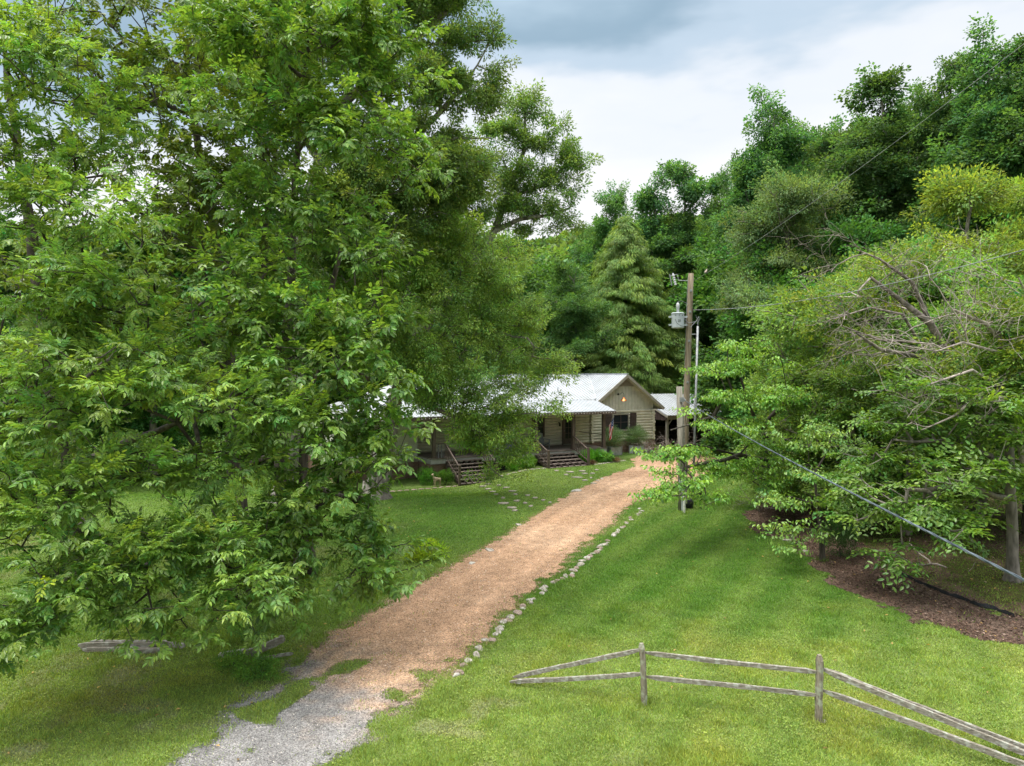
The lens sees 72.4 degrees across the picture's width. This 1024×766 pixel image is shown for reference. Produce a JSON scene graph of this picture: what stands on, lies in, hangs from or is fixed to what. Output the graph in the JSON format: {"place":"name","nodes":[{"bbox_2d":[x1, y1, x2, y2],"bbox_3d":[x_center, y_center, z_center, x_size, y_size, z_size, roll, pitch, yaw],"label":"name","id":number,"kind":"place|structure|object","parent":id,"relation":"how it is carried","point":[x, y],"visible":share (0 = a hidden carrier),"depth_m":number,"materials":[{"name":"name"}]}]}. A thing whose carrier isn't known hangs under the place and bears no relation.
{"place":"outdoors","nodes":[
{"label":"outdoors","id":0,"kind":"place"},
{"bbox_2d":[167,454,721,765],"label":"driveway","id":1,"kind":"structure","parent":0,"point":[443,633],"depth_m":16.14,"materials":[{"name":"beige gravel"}]},
{"bbox_2d":[0,433,1023,765],"bbox_3d":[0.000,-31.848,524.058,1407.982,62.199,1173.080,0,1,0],"label":"ground","id":2,"kind":"structure","parent":0,"point":[626,457],"depth_m":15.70,"materials":[{"name":"green plant"}]},
{"bbox_2d":[0,212,39,282],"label":"bushy tree","id":3,"kind":"object","parent":2,"relation":"on","point":[3,237],"depth_m":62.99,"materials":[{"name":"green plant"}]},
{"bbox_2d":[0,226,40,328],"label":"broadleaf tree","id":4,"kind":"object","parent":2,"relation":"on","point":[8,292],"visible":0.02,"depth_m":62.90,"materials":[{"name":"green plant"}]},
{"bbox_2d":[0,281,85,423],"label":"bushy tree","id":5,"kind":"object","parent":2,"relation":"on","point":[9,321],"visible":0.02,"depth_m":48.56,"materials":[{"name":"green plant"}]},
{"bbox_2d":[0,326,99,475],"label":"understorey tree","id":6,"kind":"object","parent":2,"relation":"on","point":[21,337],"visible":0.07,"depth_m":36.29,"materials":[{"name":"green plant"}]},
{"bbox_2d":[0,214,103,292],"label":"bushy tree","id":7,"kind":"object","parent":2,"relation":"on","point":[7,249],"depth_m":63.86,"materials":[{"name":"green plant"}]},
{"bbox_2d":[0,341,121,484],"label":"understorey tree","id":8,"kind":"object","parent":2,"relation":"on","point":[48,453],"visible":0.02,"depth_m":38.94,"materials":[{"name":"green plant"}]},
{"bbox_2d":[7,327,191,472],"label":"bushy tree","id":9,"kind":"object","parent":2,"relation":"on","point":[138,425],"visible":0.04,"depth_m":42.12,"materials":[{"name":"green plant"}]},
{"bbox_2d":[82,646,159,651],"bbox_3d":[-8.345,5.722,15.040,1.800,0.125,0.088,0,1,2],"label":"old rail","id":10,"kind":"object","parent":2,"relation":"on","point":[92,649],"visible":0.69,"depth_m":15.02,"materials":[{"name":"grey wood"}]},
{"bbox_2d":[78,641,155,647],"bbox_3d":[-8.495,5.646,15.109,1.700,0.128,0.079,0,1,-2],"label":"old rail","id":11,"kind":"object","parent":10,"relation":"on","point":[107,644],"visible":0.8,"depth_m":15.08,"materials":[{"name":"grey wood"}]},
{"bbox_2d":[83,209,192,445],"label":"bushy tree","id":12,"kind":"object","parent":2,"relation":"on","point":[111,250],"visible":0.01,"depth_m":57.13,"materials":[{"name":"green plant"}]},
{"bbox_2d":[120,647,172,654],"bbox_3d":[-7.845,5.736,14.988,1.100,0.129,0.084,0,1,-7],"label":"old rail","id":13,"kind":"object","parent":2,"relation":"on","point":[146,650],"visible":0.46,"depth_m":14.96,"materials":[{"name":"grey wood"}]},
{"bbox_2d":[73,355,225,479],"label":"understorey tree","id":14,"kind":"object","parent":2,"relation":"on","point":[154,426],"visible":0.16,"depth_m":41.90,"materials":[{"name":"green plant"}]},
{"bbox_2d":[0,0,329,679],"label":"pecan tree","id":15,"kind":"object","parent":2,"relation":"on","point":[54,400],"visible":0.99,"depth_m":12.89,"materials":[{"name":"green plant"}]},
{"bbox_2d":[0,0,356,536],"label":"ash tree","id":16,"kind":"object","parent":2,"relation":"on","point":[136,52],"visible":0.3,"depth_m":20.98,"materials":[{"name":"green plant"}]},
{"bbox_2d":[104,197,276,445],"bbox_3d":[-27.374,-4.205,61.196,20.383,22.312,19.675,0,1,-6],"label":"bushy tree","id":17,"kind":"object","parent":2,"relation":"on","point":[177,275],"visible":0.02,"depth_m":56.54,"materials":[{"name":"green plant"}]},
{"bbox_2d":[210,646,256,674],"bbox_3d":[-5.743,5.678,14.344,0.899,0.540,1.020,-1,1,-44],"label":"weed clump","id":18,"kind":"object","parent":2,"relation":"on","point":[228,661],"visible":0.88,"depth_m":14.26,"materials":[{"name":"green plant"}]},
{"bbox_2d":[158,179,315,445],"bbox_3d":[-25.488,-5.713,66.873,22.693,25.734,23.510,0,1,-7],"label":"bushy tree","id":19,"kind":"object","parent":2,"relation":"on","point":[251,229],"visible":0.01,"depth_m":62.34,"materials":[{"name":"green plant"}]},
{"bbox_2d":[191,332,300,470],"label":"bushy tree","id":20,"kind":"object","parent":2,"relation":"on","point":[209,428],"visible":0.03,"depth_m":48.39,"materials":[{"name":"green plant"}]},
{"bbox_2d":[220,597,278,641],"bbox_3d":[-5.911,5.366,16.041,1.339,1.034,1.384,0,1,32],"label":"wild rose bush","id":21,"kind":"object","parent":2,"relation":"on","point":[249,626],"visible":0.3,"depth_m":15.65,"materials":[{"name":"green plant"}]},
{"bbox_2d":[229,651,285,686],"bbox_3d":[-5.000,5.619,13.756,1.059,0.662,1.088,0,1,-25],"label":"weed clump","id":22,"kind":"object","parent":2,"relation":"on","point":[269,661],"visible":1,"depth_m":13.72,"materials":[{"name":"green plant"}]},
{"bbox_2d":[248,635,284,655],"bbox_3d":[-5.240,5.606,14.962,0.762,0.321,0.112,-1,1,-33],"label":"broken plank","id":23,"kind":"object","parent":2,"relation":"on","point":[276,641],"visible":0.72,"depth_m":14.97,"materials":[{"name":"grey wood"}]},
{"bbox_2d":[147,0,462,642],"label":"hickory tree","id":24,"kind":"object","parent":2,"relation":"on","point":[336,25],"visible":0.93,"depth_m":15.68,"materials":[{"name":"green plant"}]},
{"bbox_2d":[204,256,412,405],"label":"bushy tree","id":25,"kind":"object","parent":2,"relation":"on","point":[386,383],"visible":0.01,"depth_m":57.04,"materials":[{"name":"green plant"}]},
{"bbox_2d":[172,0,521,502],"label":"oak tree","id":26,"kind":"object","parent":2,"relation":"on","point":[487,98],"visible":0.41,"depth_m":30.63,"materials":[{"name":"green plant"}]},
{"bbox_2d":[0,212,704,277],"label":"wooded hillside","id":27,"kind":"structure","parent":2,"relation":"on","point":[561,239],"depth_m":245.67,"materials":[{"name":"green plant"}]},
{"bbox_2d":[400,544,426,562],"bbox_3d":[-3.058,5.409,22.283,1.069,0.739,0.895,0,1,0],"label":"yellow shrub","id":28,"kind":"object","parent":2,"relation":"on","point":[417,555],"visible":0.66,"depth_m":22.16,"materials":[{"name":"green plant"}]},
{"bbox_2d":[417,466,437,485],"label":"boxwood shrub","id":29,"kind":"object","parent":2,"relation":"on","point":[426,476],"visible":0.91,"depth_m":40.95,"materials":[{"name":"green plant"}]},
{"bbox_2d":[278,208,586,499],"bbox_3d":[-3.375,-1.491,33.128,13.942,14.679,8.050,0,1,0],"label":"willow oak tree","id":30,"kind":"object","parent":2,"relation":"on","point":[428,280],"visible":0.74,"depth_m":33.32,"materials":[{"name":"green plant"}]},
{"bbox_2d":[417,537,449,563],"bbox_3d":[-2.612,5.402,22.569,1.162,0.904,1.263,-1,1,-34],"label":"yellow shrub","id":31,"kind":"object","parent":2,"relation":"on","point":[435,543],"visible":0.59,"depth_m":22.49,"materials":[{"name":"green plant"}]},
{"bbox_2d":[395,285,487,362],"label":"broadleaf tree","id":32,"kind":"object","parent":2,"relation":"on","point":[470,351],"visible":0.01,"depth_m":60.19,"materials":[{"name":"green plant"}]},
{"bbox_2d":[436,467,455,485],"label":"boxwood shrub","id":33,"kind":"object","parent":2,"relation":"on","point":[448,474],"visible":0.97,"depth_m":40.94,"materials":[{"name":"green plant"}]},
{"bbox_2d":[299,373,664,485],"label":"log house","id":34,"kind":"structure","parent":2,"relation":"on","point":[599,401],"depth_m":49.24,"materials":[{"name":"wood"}]},
{"bbox_2d":[532,417,544,436],"bbox_3d":[1.872,3.111,49.397,1.000,1.400,0.090,0,1,-29],"label":"window","id":35,"kind":"structure","parent":34,"relation":"in","point":[541,426],"depth_m":49.52,"materials":[{"name":"black glass"}]},
{"bbox_2d":[564,416,570,443],"bbox_3d":[4.107,3.393,50.645,0.840,2.080,0.090,0,1,-29],"label":"door","id":36,"kind":"structure","parent":34,"relation":"in","point":[567,425],"depth_m":50.60,"materials":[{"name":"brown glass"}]},
{"bbox_2d":[612,413,628,430],"bbox_3d":[8.234,2.971,52.954,1.570,1.340,0.090,0,1,-29],"label":"window","id":37,"kind":"structure","parent":34,"relation":"in","point":[621,420],"depth_m":52.99,"materials":[{"name":"glass"}]},
{"bbox_2d":[362,77,604,493],"bbox_3d":[-1.597,-5.220,38.074,13.564,22.912,4.930,0,1,0],"label":"oak tree","id":38,"kind":"object","parent":2,"relation":"on","point":[544,177],"visible":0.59,"depth_m":37.98,"materials":[{"name":"green plant"}]},
{"bbox_2d":[416,219,567,373],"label":"bushy tree","id":39,"kind":"object","parent":2,"relation":"on","point":[529,287],"visible":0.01,"depth_m":64.76,"materials":[{"name":"green plant"}]},
{"bbox_2d":[0,512,1023,765],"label":"clover","id":40,"kind":"object","parent":2,"relation":"on","point":[514,678],"visible":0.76,"depth_m":13.10,"materials":[{"name":"green plant"}]},
{"bbox_2d":[7,483,1021,759],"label":"fallen leaves","id":41,"kind":"object","parent":2,"relation":"on","point":[569,645],"depth_m":20.61,"materials":[{"name":"brown plant"}]},
{"bbox_2d":[494,246,597,372],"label":"bushy tree","id":42,"kind":"object","parent":2,"relation":"on","point":[547,268],"visible":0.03,"depth_m":72.49,"materials":[{"name":"green plant"}]},
{"bbox_2d":[103,510,1022,729],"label":"long grass","id":43,"kind":"structure","parent":2,"relation":"on","point":[649,696],"depth_m":14.93,"materials":[{"name":"green plant"}]},
{"bbox_2d":[515,251,626,376],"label":"broadleaf tree","id":44,"kind":"object","parent":2,"relation":"on","point":[578,312],"visible":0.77,"depth_m":58.92,"materials":[{"name":"green plant"}]},
{"bbox_2d":[564,178,635,291],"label":"broadleaf tree","id":45,"kind":"object","parent":2,"relation":"on","point":[616,205],"visible":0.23,"depth_m":90.00,"materials":[{"name":"green plant"}]},
{"bbox_2d":[598,449,614,462],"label":"hosta plant","id":46,"kind":"object","parent":2,"relation":"on","point":[606,456],"visible":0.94,"depth_m":47.18,"materials":[{"name":"green plant"}]},
{"bbox_2d":[607,446,621,454],"bbox_3d":[7.480,4.973,51.385,1.070,0.610,0.630,0,1,-29],"label":"metal planter","id":47,"kind":"object","parent":2,"relation":"on","point":[617,450],"visible":0.69,"depth_m":51.19,"materials":[{"name":"grey metal"}]},
{"bbox_2d":[601,424,627,447],"bbox_3d":[7.536,4.020,51.413,2.138,2.036,2.209,0,1,0],"label":"planter shrub","id":48,"kind":"object","parent":47,"relation":"in","point":[615,433],"visible":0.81,"depth_m":51.16,"materials":[{"name":"green plant"}]},
{"bbox_2d":[628,444,644,453],"bbox_3d":[9.371,4.956,52.613,1.070,0.610,0.630,0,1,-29],"label":"metal planter","id":49,"kind":"object","parent":2,"relation":"on","point":[633,447],"visible":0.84,"depth_m":52.39,"materials":[{"name":"grey metal"}]},
{"bbox_2d":[625,424,649,445],"bbox_3d":[9.437,3.944,52.652,2.093,1.998,2.229,0,1,0],"label":"planter shrub","id":50,"kind":"object","parent":49,"relation":"in","point":[636,433],"visible":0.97,"depth_m":52.39,"materials":[{"name":"green plant"}]},
{"bbox_2d":[571,215,703,423],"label":"conifer tree","id":51,"kind":"object","parent":2,"relation":"on","point":[629,286],"visible":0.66,"depth_m":66.98,"materials":[{"name":"green plant"}]},
{"bbox_2d":[624,210,686,322],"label":"broadleaf tree","id":52,"kind":"object","parent":2,"relation":"on","point":[663,262],"visible":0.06,"depth_m":74.67,"materials":[{"name":"green plant"}]},
{"bbox_2d":[654,426,669,441],"bbox_3d":[12.197,4.476,61.587,3.294,1.250,1.420,0,1,-29],"label":"lumber stack","id":53,"kind":"object","parent":2,"relation":"on","point":[661,429],"visible":0.23,"depth_m":61.23,"materials":[{"name":"brown wood"}]},
{"bbox_2d":[660,200,695,353],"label":"poplar tree","id":54,"kind":"object","parent":2,"relation":"on","point":[687,225],"visible":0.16,"depth_m":76.87,"materials":[{"name":"green plant"}]},
{"bbox_2d":[658,197,700,364],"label":"broadleaf tree","id":55,"kind":"object","parent":2,"relation":"on","point":[686,266],"visible":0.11,"depth_m":75.25,"materials":[{"name":"green plant"}]},
{"bbox_2d":[629,158,731,357],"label":"narrow tree","id":56,"kind":"object","parent":2,"relation":"on","point":[649,200],"visible":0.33,"depth_m":76.85,"materials":[{"name":"green plant"}]},
{"bbox_2d":[676,386,686,509],"bbox_3d":[7.425,2.960,30.585,0.480,5.625,0.418,0,1,0],"label":"service post","id":57,"kind":"object","parent":2,"relation":"on","point":[680,421],"visible":0.61,"depth_m":30.52,"materials":[{"name":"wood"}]},
{"bbox_2d":[684,400,1023,581],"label":"service cable","id":58,"kind":"object","parent":57,"relation":"attached to","point":[960,547],"visible":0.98,"depth_m":9.94,"materials":[{"name":"grey rubber"}]},
{"bbox_2d":[669,273,699,505],"bbox_3d":[7.727,0.466,31.462,1.360,10.811,0.426,0,1,0],"label":"utility pole","id":59,"kind":"object","parent":2,"relation":"on","point":[688,343],"visible":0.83,"depth_m":31.36,"materials":[{"name":"brown wood"}]},
{"bbox_2d":[669,303,686,327],"bbox_3d":[7.455,-3.027,31.284,0.671,1.140,0.703,-1,1,-43],"label":"transformer","id":60,"kind":"object","parent":59,"relation":"attached to","point":[677,317],"visible":1,"depth_m":31.09,"materials":[{"name":"grey metal"}]},
{"bbox_2d":[694,44,1023,280],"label":"power line","id":61,"kind":"object","parent":59,"relation":"attached to","point":[882,151],"visible":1,"depth_m":17.92,"materials":[{"name":"rubber"}]},
{"bbox_2d":[703,249,1023,309],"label":"power line","id":62,"kind":"object","parent":59,"relation":"attached to","point":[878,286],"visible":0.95,"depth_m":21.16,"materials":[{"name":"rubber"}]},
{"bbox_2d":[651,393,721,446],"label":"open shed","id":63,"kind":"structure","parent":2,"relation":"on","point":[667,402],"depth_m":58.36,"materials":[{"name":"metal"}]},
{"bbox_2d":[669,425,709,439],"bbox_3d":[16.061,4.423,63.288,3.687,1.250,1.420,0,1,-29],"label":"lumber stack","id":64,"kind":"object","parent":2,"relation":"on","point":[673,434],"visible":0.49,"depth_m":62.67,"materials":[{"name":"brown wood"}]},
{"bbox_2d":[666,203,716,350],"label":"broadleaf tree","id":65,"kind":"object","parent":2,"relation":"on","point":[695,327],"visible":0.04,"depth_m":75.81,"materials":[{"name":"green plant"}]},
{"bbox_2d":[674,172,731,355],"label":"broadleaf tree","id":66,"kind":"object","parent":2,"relation":"on","point":[714,204],"visible":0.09,"depth_m":73.99,"materials":[{"name":"green plant"}]},
{"bbox_2d":[658,233,758,392],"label":"bushy tree","id":67,"kind":"object","parent":2,"relation":"on","point":[699,312],"visible":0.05,"depth_m":67.87,"materials":[{"name":"green plant"}]},
{"bbox_2d":[675,231,783,456],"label":"bushy tree","id":68,"kind":"object","parent":2,"relation":"on","point":[722,442],"visible":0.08,"depth_m":50.12,"materials":[{"name":"green plant"}]},
{"bbox_2d":[694,148,768,346],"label":"broadleaf tree","id":69,"kind":"object","parent":2,"relation":"on","point":[725,173],"visible":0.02,"depth_m":66.05,"materials":[{"name":"green plant"}]},
{"bbox_2d":[627,336,867,509],"bbox_3d":[9.467,2.083,26.060,13.594,7.699,4.859,-1,1,-38],"label":"dogwood tree","id":70,"kind":"object","parent":2,"relation":"on","point":[733,367],"visible":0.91,"depth_m":25.44,"materials":[{"name":"green plant"}]},
{"bbox_2d":[707,83,822,251],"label":"poplar tree","id":71,"kind":"object","parent":2,"relation":"on","point":[782,142],"visible":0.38,"depth_m":61.07,"materials":[{"name":"green plant"}]},
{"bbox_2d":[509,642,1023,765],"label":"rail fence","id":72,"kind":"object","parent":2,"relation":"on","point":[1014,746],"visible":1,"depth_m":11.99,"materials":[{"name":"grey wood"}]},
{"bbox_2d":[706,239,842,443],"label":"bushy tree","id":73,"kind":"object","parent":2,"relation":"on","point":[738,412],"visible":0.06,"depth_m":45.97,"materials":[{"name":"green plant"}]},
{"bbox_2d":[708,159,857,326],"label":"locust tree","id":74,"kind":"object","parent":2,"relation":"on","point":[792,196],"visible":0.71,"depth_m":45.78,"materials":[{"name":"green plant"}]},
{"bbox_2d":[745,419,891,560],"bbox_3d":[9.898,3.611,22.582,5.865,4.741,3.472,0,1,-29],"label":"young dogwood","id":75,"kind":"object","parent":2,"relation":"on","point":[828,432],"visible":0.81,"depth_m":22.29,"materials":[{"name":"green plant"}]},
{"bbox_2d":[790,113,848,175],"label":"broadleaf tree","id":76,"kind":"object","parent":2,"relation":"on","point":[845,116],"depth_m":74.19,"materials":[{"name":"green plant"}]},
{"bbox_2d":[700,277,943,509],"bbox_3d":[14.436,0.468,31.001,11.415,11.536,9.814,1,1,36],"label":"understorey tree","id":77,"kind":"object","parent":2,"relation":"on","point":[766,453],"visible":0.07,"depth_m":30.05,"materials":[{"name":"green plant"}]},
{"bbox_2d":[737,331,912,485],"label":"understorey tree","id":78,"kind":"object","parent":2,"relation":"on","point":[763,363],"visible":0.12,"depth_m":33.08,"materials":[{"name":"green plant"}]},
{"bbox_2d":[748,193,917,413],"bbox_3d":[22.218,-2.907,45.292,12.512,19.783,12.078,0,1,0],"label":"bushy tree","id":79,"kind":"object","parent":2,"relation":"on","point":[870,238],"visible":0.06,"depth_m":45.44,"materials":[{"name":"green plant"}]},
{"bbox_2d":[742,340,928,532],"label":"understorey tree","id":80,"kind":"object","parent":2,"relation":"on","point":[846,384],"visible":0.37,"depth_m":25.96,"materials":[{"name":"green plant"}]},
{"bbox_2d":[796,113,877,229],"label":"broadleaf tree","id":81,"kind":"object","parent":2,"relation":"on","point":[808,163],"visible":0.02,"depth_m":63.64,"materials":[{"name":"green plant"}]},
{"bbox_2d":[796,122,894,250],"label":"poplar tree","id":82,"kind":"object","parent":2,"relation":"on","point":[824,146],"visible":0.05,"depth_m":55.30,"materials":[{"name":"green plant"}]},
{"bbox_2d":[845,97,874,127],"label":"broadleaf tree","id":83,"kind":"object","parent":2,"relation":"on","point":[853,122],"depth_m":81.46,"materials":[{"name":"green plant"}]},
{"bbox_2d":[741,233,988,507],"bbox_3d":[14.788,-0.010,30.173,11.740,12.648,11.306,1,1,42],"label":"understorey tree","id":84,"kind":"object","parent":2,"relation":"on","point":[783,323],"visible":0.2,"depth_m":28.72,"materials":[{"name":"green plant"}]},
{"bbox_2d":[808,60,946,255],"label":"poplar tree","id":85,"kind":"object","parent":2,"relation":"on","point":[885,129],"visible":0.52,"depth_m":48.87,"materials":[{"name":"green plant"}]},
{"bbox_2d":[743,496,1023,644],"bbox_3d":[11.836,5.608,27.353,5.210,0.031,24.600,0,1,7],"label":"mulch bed","id":86,"kind":"object","parent":2,"relation":"on","point":[928,606],"visible":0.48,"depth_m":19.19,"materials":[{"name":"brown plant"}]},
{"bbox_2d":[817,511,864,557],"bbox_3d":[10.678,5.007,22.775,1.446,1.566,1.417,0,1,22],"label":"dark shrub","id":87,"kind":"object","parent":86,"relation":"on","point":[845,539],"visible":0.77,"depth_m":22.65,"materials":[{"name":"green plant"}]},
{"bbox_2d":[901,573,1014,616],"bbox_3d":[11.829,5.670,19.029,0.276,0.104,3.891,0,1,-12],"label":"landscape cloth","id":88,"kind":"object","parent":86,"relation":"on","point":[988,606],"visible":0.96,"depth_m":18.43,"materials":[{"name":"black fabric"}]},
{"bbox_2d":[771,204,1023,547],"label":"dying tree","id":89,"kind":"object","parent":2,"relation":"on","point":[824,322],"visible":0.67,"depth_m":23.61,"materials":[{"name":"green plant"}]},
{"bbox_2d":[779,335,1023,535],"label":"understorey tree","id":90,"kind":"object","parent":2,"relation":"on","point":[864,366],"visible":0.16,"depth_m":25.07,"materials":[{"name":"green plant"}]},
{"bbox_2d":[780,229,1023,507],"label":"understorey tree","id":91,"kind":"object","parent":2,"relation":"on","point":[903,324],"visible":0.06,"depth_m":28.47,"materials":[{"name":"green plant"}]},
{"bbox_2d":[841,221,988,430],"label":"bushy tree","id":92,"kind":"object","parent":2,"relation":"on","point":[951,228],"depth_m":40.66,"materials":[{"name":"green plant"}]},
{"bbox_2d":[889,77,942,218],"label":"poplar tree","id":93,"kind":"object","parent":2,"relation":"on","point":[913,86],"visible":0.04,"depth_m":57.61,"materials":[{"name":"green plant"}]},
{"bbox_2d":[812,297,1023,593],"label":"beech tree","id":94,"kind":"object","parent":2,"relation":"on","point":[934,508],"visible":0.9,"depth_m":19.03,"materials":[{"name":"green plant"}]},
{"bbox_2d":[834,162,1023,365],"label":"yellow green tree","id":95,"kind":"object","parent":2,"relation":"on","point":[951,198],"visible":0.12,"depth_m":35.45,"materials":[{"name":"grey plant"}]},
{"bbox_2d":[880,44,978,246],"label":"poplar tree","id":96,"kind":"object","parent":2,"relation":"on","point":[935,101],"visible":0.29,"depth_m":46.97,"materials":[{"name":"green plant"}]},
{"bbox_2d":[853,217,1023,467],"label":"dying tree","id":97,"kind":"object","parent":2,"relation":"on","point":[1003,306],"visible":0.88,"depth_m":19.53,"materials":[{"name":"green plant"}]},
{"bbox_2d":[874,279,1023,532],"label":"understorey tree","id":98,"kind":"object","parent":2,"relation":"on","point":[1022,521],"visible":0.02,"depth_m":26.09,"materials":[{"name":"green plant"}]},
{"bbox_2d":[881,243,1023,521],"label":"understorey tree","id":99,"kind":"object","parent":2,"relation":"on","point":[996,268],"visible":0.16,"depth_m":26.79,"materials":[{"name":"green plant"}]},
{"bbox_2d":[901,11,1023,245],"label":"poplar tree","id":100,"kind":"object","parent":2,"relation":"on","point":[978,94],"visible":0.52,"depth_m":41.63,"materials":[{"name":"green plant"}]},
{"bbox_2d":[951,32,1023,242],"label":"poplar tree","id":101,"kind":"object","parent":2,"relation":"on","point":[1019,59],"visible":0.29,"depth_m":40.50,"materials":[{"name":"green plant"}]},
{"bbox_2d":[951,173,1023,244],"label":"yellow green tree","id":102,"kind":"object","parent":2,"relation":"on","point":[1016,207],"visible":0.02,"depth_m":37.63,"materials":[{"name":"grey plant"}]},
{"bbox_2d":[0,0,1023,239],"label":"sky","id":103,"kind":"structure","parent":0,"point":[643,83],"materials":[{"name":"white"}]},
{"bbox_3d":[-8.395,5.733,15.190,1.900,0.130,0.086,0,1,-1],"label":"old rail","id":104,"kind":"object","parent":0,"visible":0},
{"bbox_2d":[90,639,166,644],"bbox_3d":[-8.295,5.653,15.248,1.800,0.127,0.088,0,1,1],"label":"old rail","id":105,"kind":"object","parent":104,"relation":"on","point":[101,640],"visible":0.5,"depth_m":15.23,"materials":[{"name":"grey wood"}]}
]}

